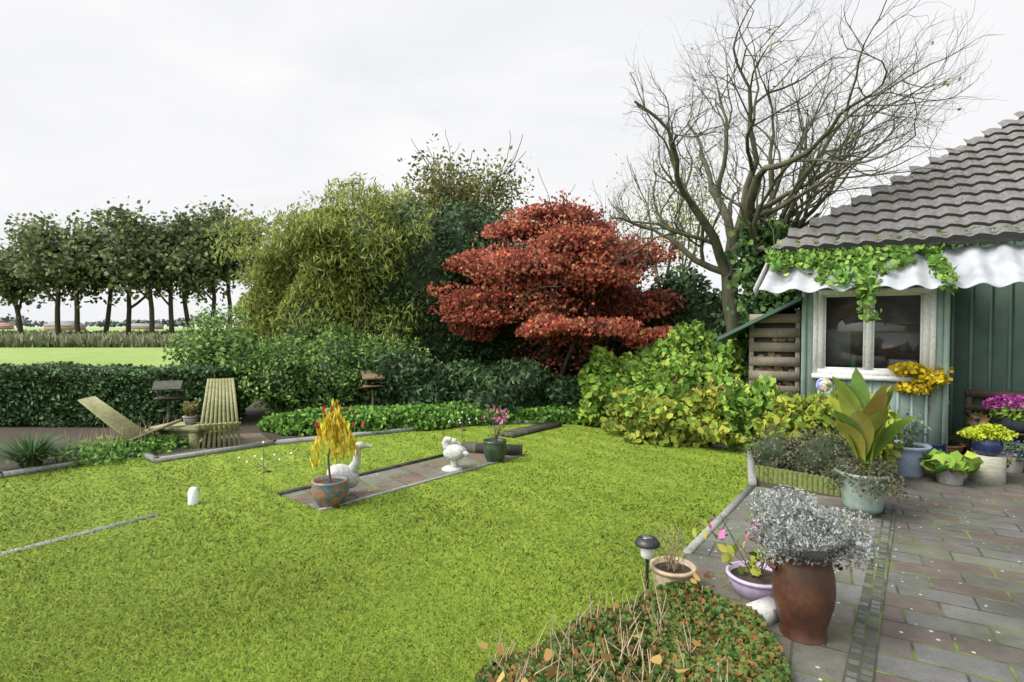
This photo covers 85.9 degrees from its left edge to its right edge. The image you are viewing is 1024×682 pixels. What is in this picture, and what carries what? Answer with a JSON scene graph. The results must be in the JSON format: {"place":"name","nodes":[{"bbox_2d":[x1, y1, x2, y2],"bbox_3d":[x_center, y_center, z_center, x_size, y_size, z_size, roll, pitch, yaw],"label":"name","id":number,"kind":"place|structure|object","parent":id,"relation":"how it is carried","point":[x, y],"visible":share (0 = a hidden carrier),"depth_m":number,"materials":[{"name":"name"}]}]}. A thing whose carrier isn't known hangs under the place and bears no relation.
{"place":"outdoors","nodes":[
{"label":"outdoors","id":0,"kind":"place"},
{"bbox_2d":[0,323,13,328],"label":"farm house","id":1,"kind":"structure","parent":0,"point":[6,325],"depth_m":418.21,"materials":[{"name":"brown"}]},
{"bbox_2d":[43,321,86,329],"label":"farm barn","id":2,"kind":"structure","parent":0,"point":[67,325],"depth_m":296.09,"materials":[{"name":"brown"}]},
{"bbox_2d":[0,327,225,367],"bbox_3d":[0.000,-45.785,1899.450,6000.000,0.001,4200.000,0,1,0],"label":"ground","id":3,"kind":"structure","parent":0,"point":[134,356],"depth_m":34.32,"materials":[{"name":"green plant"}]},
{"bbox_2d":[0,238,73,334],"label":"oak tree","id":4,"kind":"object","parent":3,"relation":"on","point":[17,293],"visible":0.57,"depth_m":92.73,"materials":[{"name":"green plant"}]},
{"bbox_2d":[0,206,110,334],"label":"oak tree","id":5,"kind":"object","parent":3,"relation":"on","point":[27,241],"visible":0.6,"depth_m":87.65,"materials":[{"name":"green plant"}]},
{"bbox_2d":[5,225,140,333],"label":"oak tree","id":6,"kind":"object","parent":3,"relation":"on","point":[74,274],"visible":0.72,"depth_m":86.20,"materials":[{"name":"green plant"}]},
{"bbox_2d":[45,226,145,334],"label":"oak tree","id":7,"kind":"object","parent":3,"relation":"on","point":[108,313],"visible":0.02,"depth_m":93.99,"materials":[{"name":"green plant"}]},
{"bbox_2d":[51,195,177,335],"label":"oak tree","id":8,"kind":"object","parent":3,"relation":"on","point":[128,315],"visible":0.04,"depth_m":92.59,"materials":[{"name":"green plant"}]},
{"bbox_2d":[0,329,240,335],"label":"lane verge grass","id":9,"kind":"structure","parent":3,"relation":"on","point":[70,331],"depth_m":100.58,"materials":[{"name":"green plant"}]},
{"bbox_2d":[0,311,243,327],"bbox_3d":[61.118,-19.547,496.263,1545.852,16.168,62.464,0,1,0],"label":"tree line","id":10,"kind":"object","parent":3,"relation":"on","point":[178,322],"visible":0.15,"depth_m":502.87,"materials":[{"name":"green plant"}]},
{"bbox_2d":[81,197,212,333],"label":"oak tree","id":11,"kind":"object","parent":3,"relation":"on","point":[138,241],"visible":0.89,"depth_m":84.81,"materials":[{"name":"green plant"}]},
{"bbox_2d":[107,210,211,333],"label":"oak tree","id":12,"kind":"object","parent":3,"relation":"on","point":[155,283],"visible":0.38,"depth_m":88.40,"materials":[{"name":"green plant"}]},
{"bbox_2d":[128,230,229,332],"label":"oak tree","id":13,"kind":"object","parent":3,"relation":"on","point":[191,282],"visible":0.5,"depth_m":87.79,"materials":[{"name":"green plant"}]},
{"bbox_2d":[162,212,257,331],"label":"oak tree","id":14,"kind":"object","parent":3,"relation":"on","point":[211,271],"visible":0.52,"depth_m":90.06,"materials":[{"name":"green plant"}]},
{"bbox_2d":[159,194,286,321],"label":"oak tree","id":15,"kind":"object","parent":3,"relation":"on","point":[220,213],"visible":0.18,"depth_m":93.39,"materials":[{"name":"green plant"}]},
{"bbox_2d":[392,129,534,225],"bbox_3d":[-1.624,-2.369,16.382,4.384,7.383,5.596,-1,2,-25],"label":"tree","id":16,"kind":"object","parent":3,"relation":"on","point":[437,190],"visible":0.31,"depth_m":15.11,"materials":[{"name":"green plant"}]},
{"bbox_2d":[589,144,745,284],"bbox_3d":[4.451,-2.164,15.928,3.359,6.978,5.106,-1,2,-25],"label":"pale birch","id":17,"kind":"object","parent":3,"relation":"on","point":[690,219],"visible":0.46,"depth_m":15.36,"materials":[{"name":"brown plant"}]},
{"bbox_2d":[0,331,231,347],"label":"reed bank","id":18,"kind":"structure","parent":0,"point":[78,339],"depth_m":46.21,"materials":[{"name":"green plant"}]},
{"bbox_2d":[131,323,163,328],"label":"farm barn","id":19,"kind":"structure","parent":0,"point":[143,326],"depth_m":436.46,"materials":[{"name":"white"}]},
{"bbox_2d":[0,423,747,681],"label":"lawn ground","id":20,"kind":"structure","parent":0,"point":[577,450],"depth_m":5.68,"materials":[{"name":"green plant"}]},
{"bbox_2d":[0,513,159,555],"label":"lawn strip","id":21,"kind":"object","parent":20,"relation":"on","point":[77,534],"visible":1,"depth_m":4.50,"materials":[{"name":"stone"}]},
{"bbox_2d":[186,486,199,505],"bbox_3d":[-3.051,1.478,5.267,0.096,0.181,0.096,1,2,45],"label":"marker","id":22,"kind":"object","parent":20,"relation":"on","point":[193,495],"visible":0.98,"depth_m":5.23,"materials":[{"name":"white stone"}]},
{"bbox_2d":[238,441,292,478],"bbox_3d":[-2.550,1.293,5.662,0.446,0.532,0.322,0,1,17],"label":"solar spray light","id":23,"kind":"object","parent":20,"relation":"on","point":[267,471],"visible":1,"depth_m":5.64,"materials":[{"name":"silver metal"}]},
{"bbox_2d":[277,454,443,495],"bbox_3d":[-1.510,1.520,6.516,0.050,0.035,2.586,1,2,41],"label":"stone edging","id":24,"kind":"object","parent":20,"relation":"on","point":[280,493],"visible":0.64,"depth_m":6.44,"materials":[{"name":"stone"}]},
{"bbox_2d":[0,420,756,486],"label":"border kerb","id":25,"kind":"structure","parent":20,"relation":"on","point":[153,458],"depth_m":7.20,"materials":[{"name":"concrete"}]},
{"bbox_2d":[318,455,522,510],"bbox_3d":[-0.825,1.536,6.167,0.040,0.020,2.906,1,2,41],"label":"stone edging","id":26,"kind":"object","parent":20,"relation":"on","point":[406,486],"visible":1,"depth_m":5.92,"materials":[{"name":"stone"}]},
{"bbox_2d":[448,411,476,441],"bbox_3d":[-0.739,1.260,7.967,0.270,0.482,0.524,1,2,33],"label":"solar spray light","id":27,"kind":"object","parent":20,"relation":"on","point":[462,430],"visible":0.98,"depth_m":7.98,"materials":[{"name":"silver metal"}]},
{"bbox_2d":[461,422,561,455],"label":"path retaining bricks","id":28,"kind":"object","parent":20,"relation":"on","point":[512,449],"visible":0.68,"depth_m":8.48,"materials":[{"name":"grey concrete"}]},
{"bbox_2d":[635,535,659,589],"bbox_3d":[0.858,1.428,3.492,0.160,0.371,0.160,0,1,0],"label":"solar path light","id":29,"kind":"object","parent":20,"relation":"on","point":[646,544],"visible":0.97,"depth_m":3.46,"materials":[{"name":"black plastic"}]},
{"bbox_2d":[696,569,714,577],"bbox_3d":[1.314,1.595,3.764,0.160,0.022,0.158,0,1,0],"label":"stone","id":30,"kind":"object","parent":20,"relation":"on","point":[700,572],"visible":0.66,"depth_m":3.76,"materials":[{"name":"brown stone"}]},
{"bbox_2d":[683,485,754,553],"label":"patio kerb","id":31,"kind":"structure","parent":20,"relation":"on","point":[697,541],"depth_m":4.78,"materials":[{"name":"concrete"}]},
{"bbox_2d":[283,453,512,508],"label":"lawn path","id":32,"kind":"structure","parent":0,"point":[378,482],"depth_m":6.18,"materials":[{"name":"grey stone"}]},
{"bbox_2d":[310,399,363,506],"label":"potted plant","id":33,"kind":"object","parent":32,"relation":"on","point":[329,490],"visible":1,"depth_m":5.15,"materials":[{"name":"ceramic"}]},
{"bbox_2d":[327,442,371,494],"bbox_3d":[-1.676,1.292,5.543,0.515,0.540,0.227,0,1,-15],"label":"upright goose statue","id":34,"kind":"object","parent":32,"relation":"on","point":[350,471],"visible":0.52,"depth_m":5.51,"materials":[{"name":"stone"}]},
{"bbox_2d":[442,436,469,471],"bbox_3d":[-0.667,1.339,6.521,0.363,0.397,0.256,1,2,20],"label":"preening goose statue","id":35,"kind":"object","parent":32,"relation":"on","point":[454,453],"visible":0.99,"depth_m":6.47,"materials":[{"name":"stone"}]},
{"bbox_2d":[481,406,509,461],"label":"potted flowering plant","id":36,"kind":"object","parent":32,"relation":"on","point":[495,449],"visible":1,"depth_m":6.88,"materials":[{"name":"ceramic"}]},
{"bbox_2d":[0,401,841,497],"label":"border soil","id":37,"kind":"structure","parent":0,"point":[250,420],"depth_m":8.76,"materials":[{"name":"brown soil"}]},
{"bbox_2d":[0,429,85,468],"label":"sedge clump","id":38,"kind":"object","parent":37,"relation":"on","point":[30,453],"visible":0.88,"depth_m":6.54,"materials":[{"name":"green plant"}]},
{"bbox_2d":[0,360,246,427],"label":"hedge","id":39,"kind":"object","parent":37,"relation":"on","point":[49,394],"visible":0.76,"depth_m":9.30,"materials":[{"name":"green plant"}]},
{"bbox_2d":[5,415,241,466],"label":"border weeds","id":40,"kind":"object","parent":37,"relation":"on","point":[98,448],"visible":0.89,"depth_m":7.06,"materials":[{"name":"green plant"}]},
{"bbox_2d":[151,380,184,423],"bbox_3d":[-5.513,1.064,8.834,0.440,0.850,0.385,-1,2,-20],"label":"bird feeder","id":41,"kind":"object","parent":37,"relation":"on","point":[161,386],"visible":0.77,"depth_m":8.80,"materials":[{"name":"grey wood"}]},
{"bbox_2d":[153,433,269,456],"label":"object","id":42,"kind":"structure","parent":37,"relation":"on","point":[250,438],"depth_m":7.98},
{"bbox_2d":[78,396,181,452],"bbox_3d":[-5.180,1.140,7.474,1.082,0.769,0.583,0,1,-10],"label":"stick chair","id":43,"kind":"object","parent":42,"relation":"on","point":[111,417],"visible":0.66,"depth_m":7.39,"materials":[{"name":"brown wood"}]},
{"bbox_2d":[150,422,216,448],"bbox_3d":[-4.678,1.353,7.889,0.760,0.300,0.454,0,1,12],"label":"garden table","id":44,"kind":"object","parent":42,"relation":"on","point":[182,429],"visible":0.61,"depth_m":7.69,"materials":[{"name":"brown wood"}]},
{"bbox_2d":[182,401,198,424],"bbox_3d":[-4.647,1.032,7.958,0.206,0.339,0.239,0,1,0],"label":"table pot","id":45,"kind":"object","parent":44,"relation":"on","point":[190,411],"visible":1,"depth_m":7.90,"materials":[{"name":"grey ceramic"}]},
{"bbox_2d":[194,378,241,448],"bbox_3d":[-4.228,1.039,7.960,0.567,0.946,0.933,-1,2,-25],"label":"stick chair","id":46,"kind":"object","parent":42,"relation":"on","point":[219,385],"visible":0.85,"depth_m":7.97,"materials":[{"name":"brown wood"}]},
{"bbox_2d":[162,303,293,409],"bbox_3d":[-5.221,0.368,10.147,2.338,2.155,1.627,1,2,40],"label":"hedge shrub","id":47,"kind":"object","parent":37,"relation":"on","point":[218,345],"visible":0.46,"depth_m":10.07,"materials":[{"name":"green plant"}]},
{"bbox_2d":[228,308,442,415],"bbox_3d":[-3.481,0.389,10.713,4.060,2.104,2.355,-1,2,-20],"label":"rose shrub","id":48,"kind":"object","parent":37,"relation":"on","point":[326,372],"visible":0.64,"depth_m":10.10,"materials":[{"name":"green plant"}]},
{"bbox_2d":[202,172,472,401],"bbox_3d":[-3.679,-1.087,11.989,5.841,5.269,3.404,0,1,-9],"label":"willow tree","id":49,"kind":"object","parent":37,"relation":"on","point":[321,256],"visible":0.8,"depth_m":11.26,"materials":[{"name":"green plant"}]},
{"bbox_2d":[360,371,384,405],"bbox_3d":[-2.542,1.004,10.057,0.440,0.910,0.385,-1,2,-20],"label":"bird feeder","id":50,"kind":"object","parent":37,"relation":"on","point":[366,376],"visible":0.71,"depth_m":9.98,"materials":[{"name":"brown wood"}]},
{"bbox_2d":[257,400,581,435],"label":"ground cover","id":51,"kind":"object","parent":37,"relation":"on","point":[423,416],"visible":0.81,"depth_m":9.06,"materials":[{"name":"green plant"}]},
{"bbox_2d":[356,350,583,414],"bbox_3d":[-0.463,0.816,10.514,4.919,1.316,1.993,0,1,0],"label":"rhododendron","id":52,"kind":"object","parent":37,"relation":"on","point":[512,385],"visible":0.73,"depth_m":10.04,"materials":[{"name":"green plant"}]},
{"bbox_2d":[364,196,581,373],"bbox_3d":[-0.845,-0.924,12.700,5.582,4.691,2.748,0,1,-12],"label":"tall laurel","id":53,"kind":"object","parent":37,"relation":"on","point":[444,344],"visible":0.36,"depth_m":11.61,"materials":[{"name":"green plant"}]},
{"bbox_2d":[426,170,690,375],"bbox_3d":[0.982,-0.862,10.805,5.731,4.618,6.446,0,1,0],"label":"japanese maple","id":54,"kind":"object","parent":37,"relation":"on","point":[572,259],"visible":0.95,"depth_m":10.37,"materials":[{"name":"red plant"}]},
{"bbox_2d":[546,263,752,375],"bbox_3d":[3.118,-0.227,12.031,5.084,3.339,2.800,1,2,22],"label":"laurel","id":55,"kind":"object","parent":37,"relation":"on","point":[706,307],"visible":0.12,"depth_m":11.31,"materials":[{"name":"green plant"}]},
{"bbox_2d":[576,319,748,425],"bbox_3d":[2.834,0.559,9.474,3.297,1.894,2.100,1,2,30],"label":"hydrangea","id":56,"kind":"object","parent":37,"relation":"in","point":[692,360],"visible":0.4,"depth_m":9.22,"materials":[{"name":"green plant"}]},
{"bbox_2d":[599,385,788,447],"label":"hydrangea","id":57,"kind":"object","parent":37,"relation":"on","point":[703,424],"visible":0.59,"depth_m":7.87,"materials":[{"name":"yellow plant"}]},
{"bbox_2d":[675,376,779,418],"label":"persicaria spikes","id":58,"kind":"object","parent":37,"relation":"on","point":[723,386],"visible":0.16,"depth_m":8.06,"materials":[{"name":"brown plant"}]},
{"bbox_2d":[717,296,801,398],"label":"log store","id":59,"kind":"structure","parent":37,"relation":"on","point":[774,350],"depth_m":7.87,"materials":[{"name":"brown wood"}]},
{"bbox_2d":[755,465,840,495],"bbox_3d":[3.003,1.470,5.812,0.064,0.170,0.852,-1,2,-45],"label":"log roll edging","id":60,"kind":"object","parent":37,"relation":"on","point":[806,481],"visible":0.83,"depth_m":5.78,"materials":[{"name":"green wood"}]},
{"bbox_2d":[604,0,1005,349],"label":"bare tree","id":61,"kind":"object","parent":37,"relation":"on","point":[752,188],"visible":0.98,"depth_m":8.30,"materials":[{"name":"brown plant"}]},
{"bbox_2d":[717,209,807,380],"bbox_3d":[4.184,-0.565,8.711,1.759,3.138,1.611,1,2,34],"label":"ivy trunk","id":62,"kind":"object","parent":61,"relation":"attached to","point":[764,301],"visible":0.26,"depth_m":8.65,"materials":[{"name":"green plant"}]},
{"bbox_2d":[742,423,881,478],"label":"bush","id":63,"kind":"object","parent":37,"relation":"in","point":[814,454],"visible":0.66,"depth_m":5.92,"materials":[{"name":"green plant"}]},
{"bbox_2d":[752,382,906,470],"bbox_3d":[3.667,1.024,6.374,1.056,1.064,1.512,-1,2,-28],"label":"shrub","id":64,"kind":"object","parent":37,"relation":"in","point":[811,410],"visible":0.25,"depth_m":6.41,"materials":[{"name":"yellow plant"}]},
{"bbox_2d":[0,0,1023,327],"label":"sky","id":65,"kind":"structure","parent":0,"point":[170,104],"materials":[{"name":"white"}]},
{"bbox_2d":[623,374,787,451],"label":"shrub","id":66,"kind":"object","parent":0,"point":[745,405],"visible":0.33,"depth_m":7.53,"materials":[{"name":"green plant"}]},
{"bbox_2d":[799,241,1023,454],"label":"shed walls","id":67,"kind":"structure","parent":0,"point":[979,336],"depth_m":7.04,"materials":[{"name":"green wood"}]},
{"bbox_2d":[811,287,936,382],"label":"shed window","id":68,"kind":"structure","parent":67,"relation":"in","point":[838,332],"depth_m":7.44,"materials":[{"name":"white wood"}]},
{"bbox_2d":[841,457,1023,681],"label":"patio paving","id":69,"kind":"structure","parent":0,"point":[953,608],"depth_m":3.60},
{"bbox_2d":[652,486,877,681],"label":"paved path","id":70,"kind":"structure","parent":69,"relation":"on","point":[825,662],"depth_m":3.57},
{"bbox_2d":[648,516,696,588],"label":"potted plant","id":71,"kind":"object","parent":70,"relation":"on","point":[669,568],"visible":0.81,"depth_m":3.52,"materials":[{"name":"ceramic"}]},
{"bbox_2d":[691,515,773,600],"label":"potted plant","id":72,"kind":"object","parent":70,"relation":"on","point":[750,580],"visible":0.66,"depth_m":3.46,"materials":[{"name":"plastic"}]},
{"bbox_2d":[746,596,779,626],"bbox_3d":[1.472,1.571,3.180,0.200,0.100,0.120,-1,2,-29],"label":"stone","id":73,"kind":"object","parent":70,"relation":"on","point":[765,607],"depth_m":3.13,"materials":[{"name":"white stone"}]},
{"bbox_2d":[745,484,882,645],"bbox_3d":[1.625,1.201,2.995,0.659,0.850,0.794,1,2,24],"label":"potted plant","id":74,"kind":"object","parent":70,"relation":"on","point":[806,547],"visible":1,"depth_m":2.90,"materials":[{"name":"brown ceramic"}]},
{"bbox_2d":[841,507,884,519],"bbox_3d":[3.179,1.546,4.987,0.300,0.060,0.220,-1,2,-30],"label":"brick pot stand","id":75,"kind":"object","parent":70,"relation":"on","point":[866,516],"visible":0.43,"depth_m":4.88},
{"bbox_2d":[816,367,917,513],"bbox_3d":[3.212,0.872,4.982,0.750,1.288,0.702,-1,2,-38],"label":"potted plant","id":76,"kind":"object","parent":75,"relation":"on","point":[860,415],"visible":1,"depth_m":4.86,"materials":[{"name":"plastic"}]},
{"bbox_2d":[842,503,896,681],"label":"patio sett strip","id":77,"kind":"object","parent":70,"relation":"on","point":[861,659],"visible":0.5,"depth_m":3.26,"materials":[{"name":"grey stone"}]},
{"label":"bed soil","id":78,"kind":"structure","parent":70,"relation":"on","visible":0},
{"bbox_2d":[473,571,792,681],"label":"bed plants","id":79,"kind":"object","parent":78,"relation":"on","point":[685,631],"visible":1,"depth_m":2.75,"materials":[{"name":"green plant"}]},
{"bbox_2d":[816,378,831,393],"bbox_3d":[3.950,0.996,6.977,0.178,1.060,0.178,0,1,0],"label":"gazing ball","id":80,"kind":"object","parent":78,"relation":"in","point":[820,385],"visible":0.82,"depth_m":6.92,"materials":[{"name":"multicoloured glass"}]},
{"bbox_2d":[773,230,1023,251],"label":"shed roof deck","id":81,"kind":"structure","parent":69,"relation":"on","point":[1003,239],"depth_m":6.56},
{"bbox_2d":[753,242,1023,296],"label":"awning","id":82,"kind":"object","parent":81,"relation":"attached to","point":[999,264],"visible":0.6,"depth_m":6.53,"materials":[{"name":"white fabric"}]},
{"bbox_2d":[764,226,1021,322],"bbox_3d":[4.967,-0.796,6.575,3.602,1.161,0.812,1,2,29],"label":"climbing vine","id":83,"kind":"object","parent":81,"relation":"attached to","point":[865,261],"visible":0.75,"depth_m":6.80,"materials":[{"name":"green plant"}]},
{"bbox_2d":[775,111,1023,251],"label":"shed roof tiles","id":84,"kind":"object","parent":81,"relation":"on","point":[995,199],"visible":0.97,"depth_m":7.41,"materials":[{"name":"grey tile"}]},
{"bbox_2d":[885,407,931,477],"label":"potted plant","id":85,"kind":"object","parent":69,"relation":"on","point":[910,460],"visible":0.68,"depth_m":6.17,"materials":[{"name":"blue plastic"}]},
{"bbox_2d":[887,361,953,451],"bbox_3d":[5.198,0.884,7.015,0.678,1.281,0.799,1,2,37],"label":"yellow pot acer","id":86,"kind":"object","parent":69,"relation":"on","point":[924,382],"visible":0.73,"depth_m":6.81,"materials":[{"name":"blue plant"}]},
{"bbox_2d":[920,448,983,485],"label":"potted plant","id":87,"kind":"object","parent":69,"relation":"on","point":[953,468],"visible":1,"depth_m":5.87,"materials":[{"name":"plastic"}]},
{"bbox_2d":[948,435,965,453],"bbox_3d":[5.594,1.358,7.207,0.544,0.324,0.580,1,2,28],"label":"flower pot","id":88,"kind":"object","parent":69,"relation":"on","point":[955,447],"visible":0.13,"depth_m":6.96,"materials":[{"name":"ceramic"}]},
{"bbox_2d":[967,452,1006,484],"bbox_3d":[5.206,1.400,6.030,0.340,0.300,0.301,0,1,0],"label":"log stump","id":89,"kind":"object","parent":69,"relation":"on","point":[991,471],"visible":0.71,"depth_m":5.90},
{"bbox_2d":[957,423,1017,456],"bbox_3d":[5.201,1.075,6.023,0.521,0.351,0.409,1,2,40],"label":"blue pot","id":90,"kind":"object","parent":89,"relation":"on","point":[988,438],"visible":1,"depth_m":5.93,"materials":[{"name":"ceramic"}]},
{"bbox_2d":[964,389,1023,454],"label":"garden bench","id":91,"kind":"object","parent":69,"relation":"on","point":[969,405],"visible":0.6,"depth_m":6.96,"materials":[{"name":"brown wood"}]},
{"bbox_2d":[967,412,989,426],"bbox_3d":[5.714,0.977,6.736,0.222,0.222,0.012,1,2,30],"label":"sunflower plaque","id":92,"kind":"object","parent":91,"relation":"on","point":[984,419],"visible":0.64,"depth_m":6.72,"materials":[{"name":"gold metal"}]},
{"bbox_2d":[982,394,1023,432],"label":"potted chrysanthemum","id":93,"kind":"object","parent":91,"relation":"on","point":[1000,409],"visible":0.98,"depth_m":6.51,"materials":[{"name":"purple plant"}]},
{"bbox_2d":[1000,451,1015,469],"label":"potted plant","id":94,"kind":"object","parent":69,"relation":"on","point":[1009,460],"visible":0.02,"depth_m":6.08,"materials":[{"name":"purple plant"}]},
{"bbox_2d":[1001,437,1023,473],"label":"potted plant","id":95,"kind":"object","parent":69,"relation":"on","point":[1016,451],"visible":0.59,"depth_m":6.36,"materials":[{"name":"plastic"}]}
]}

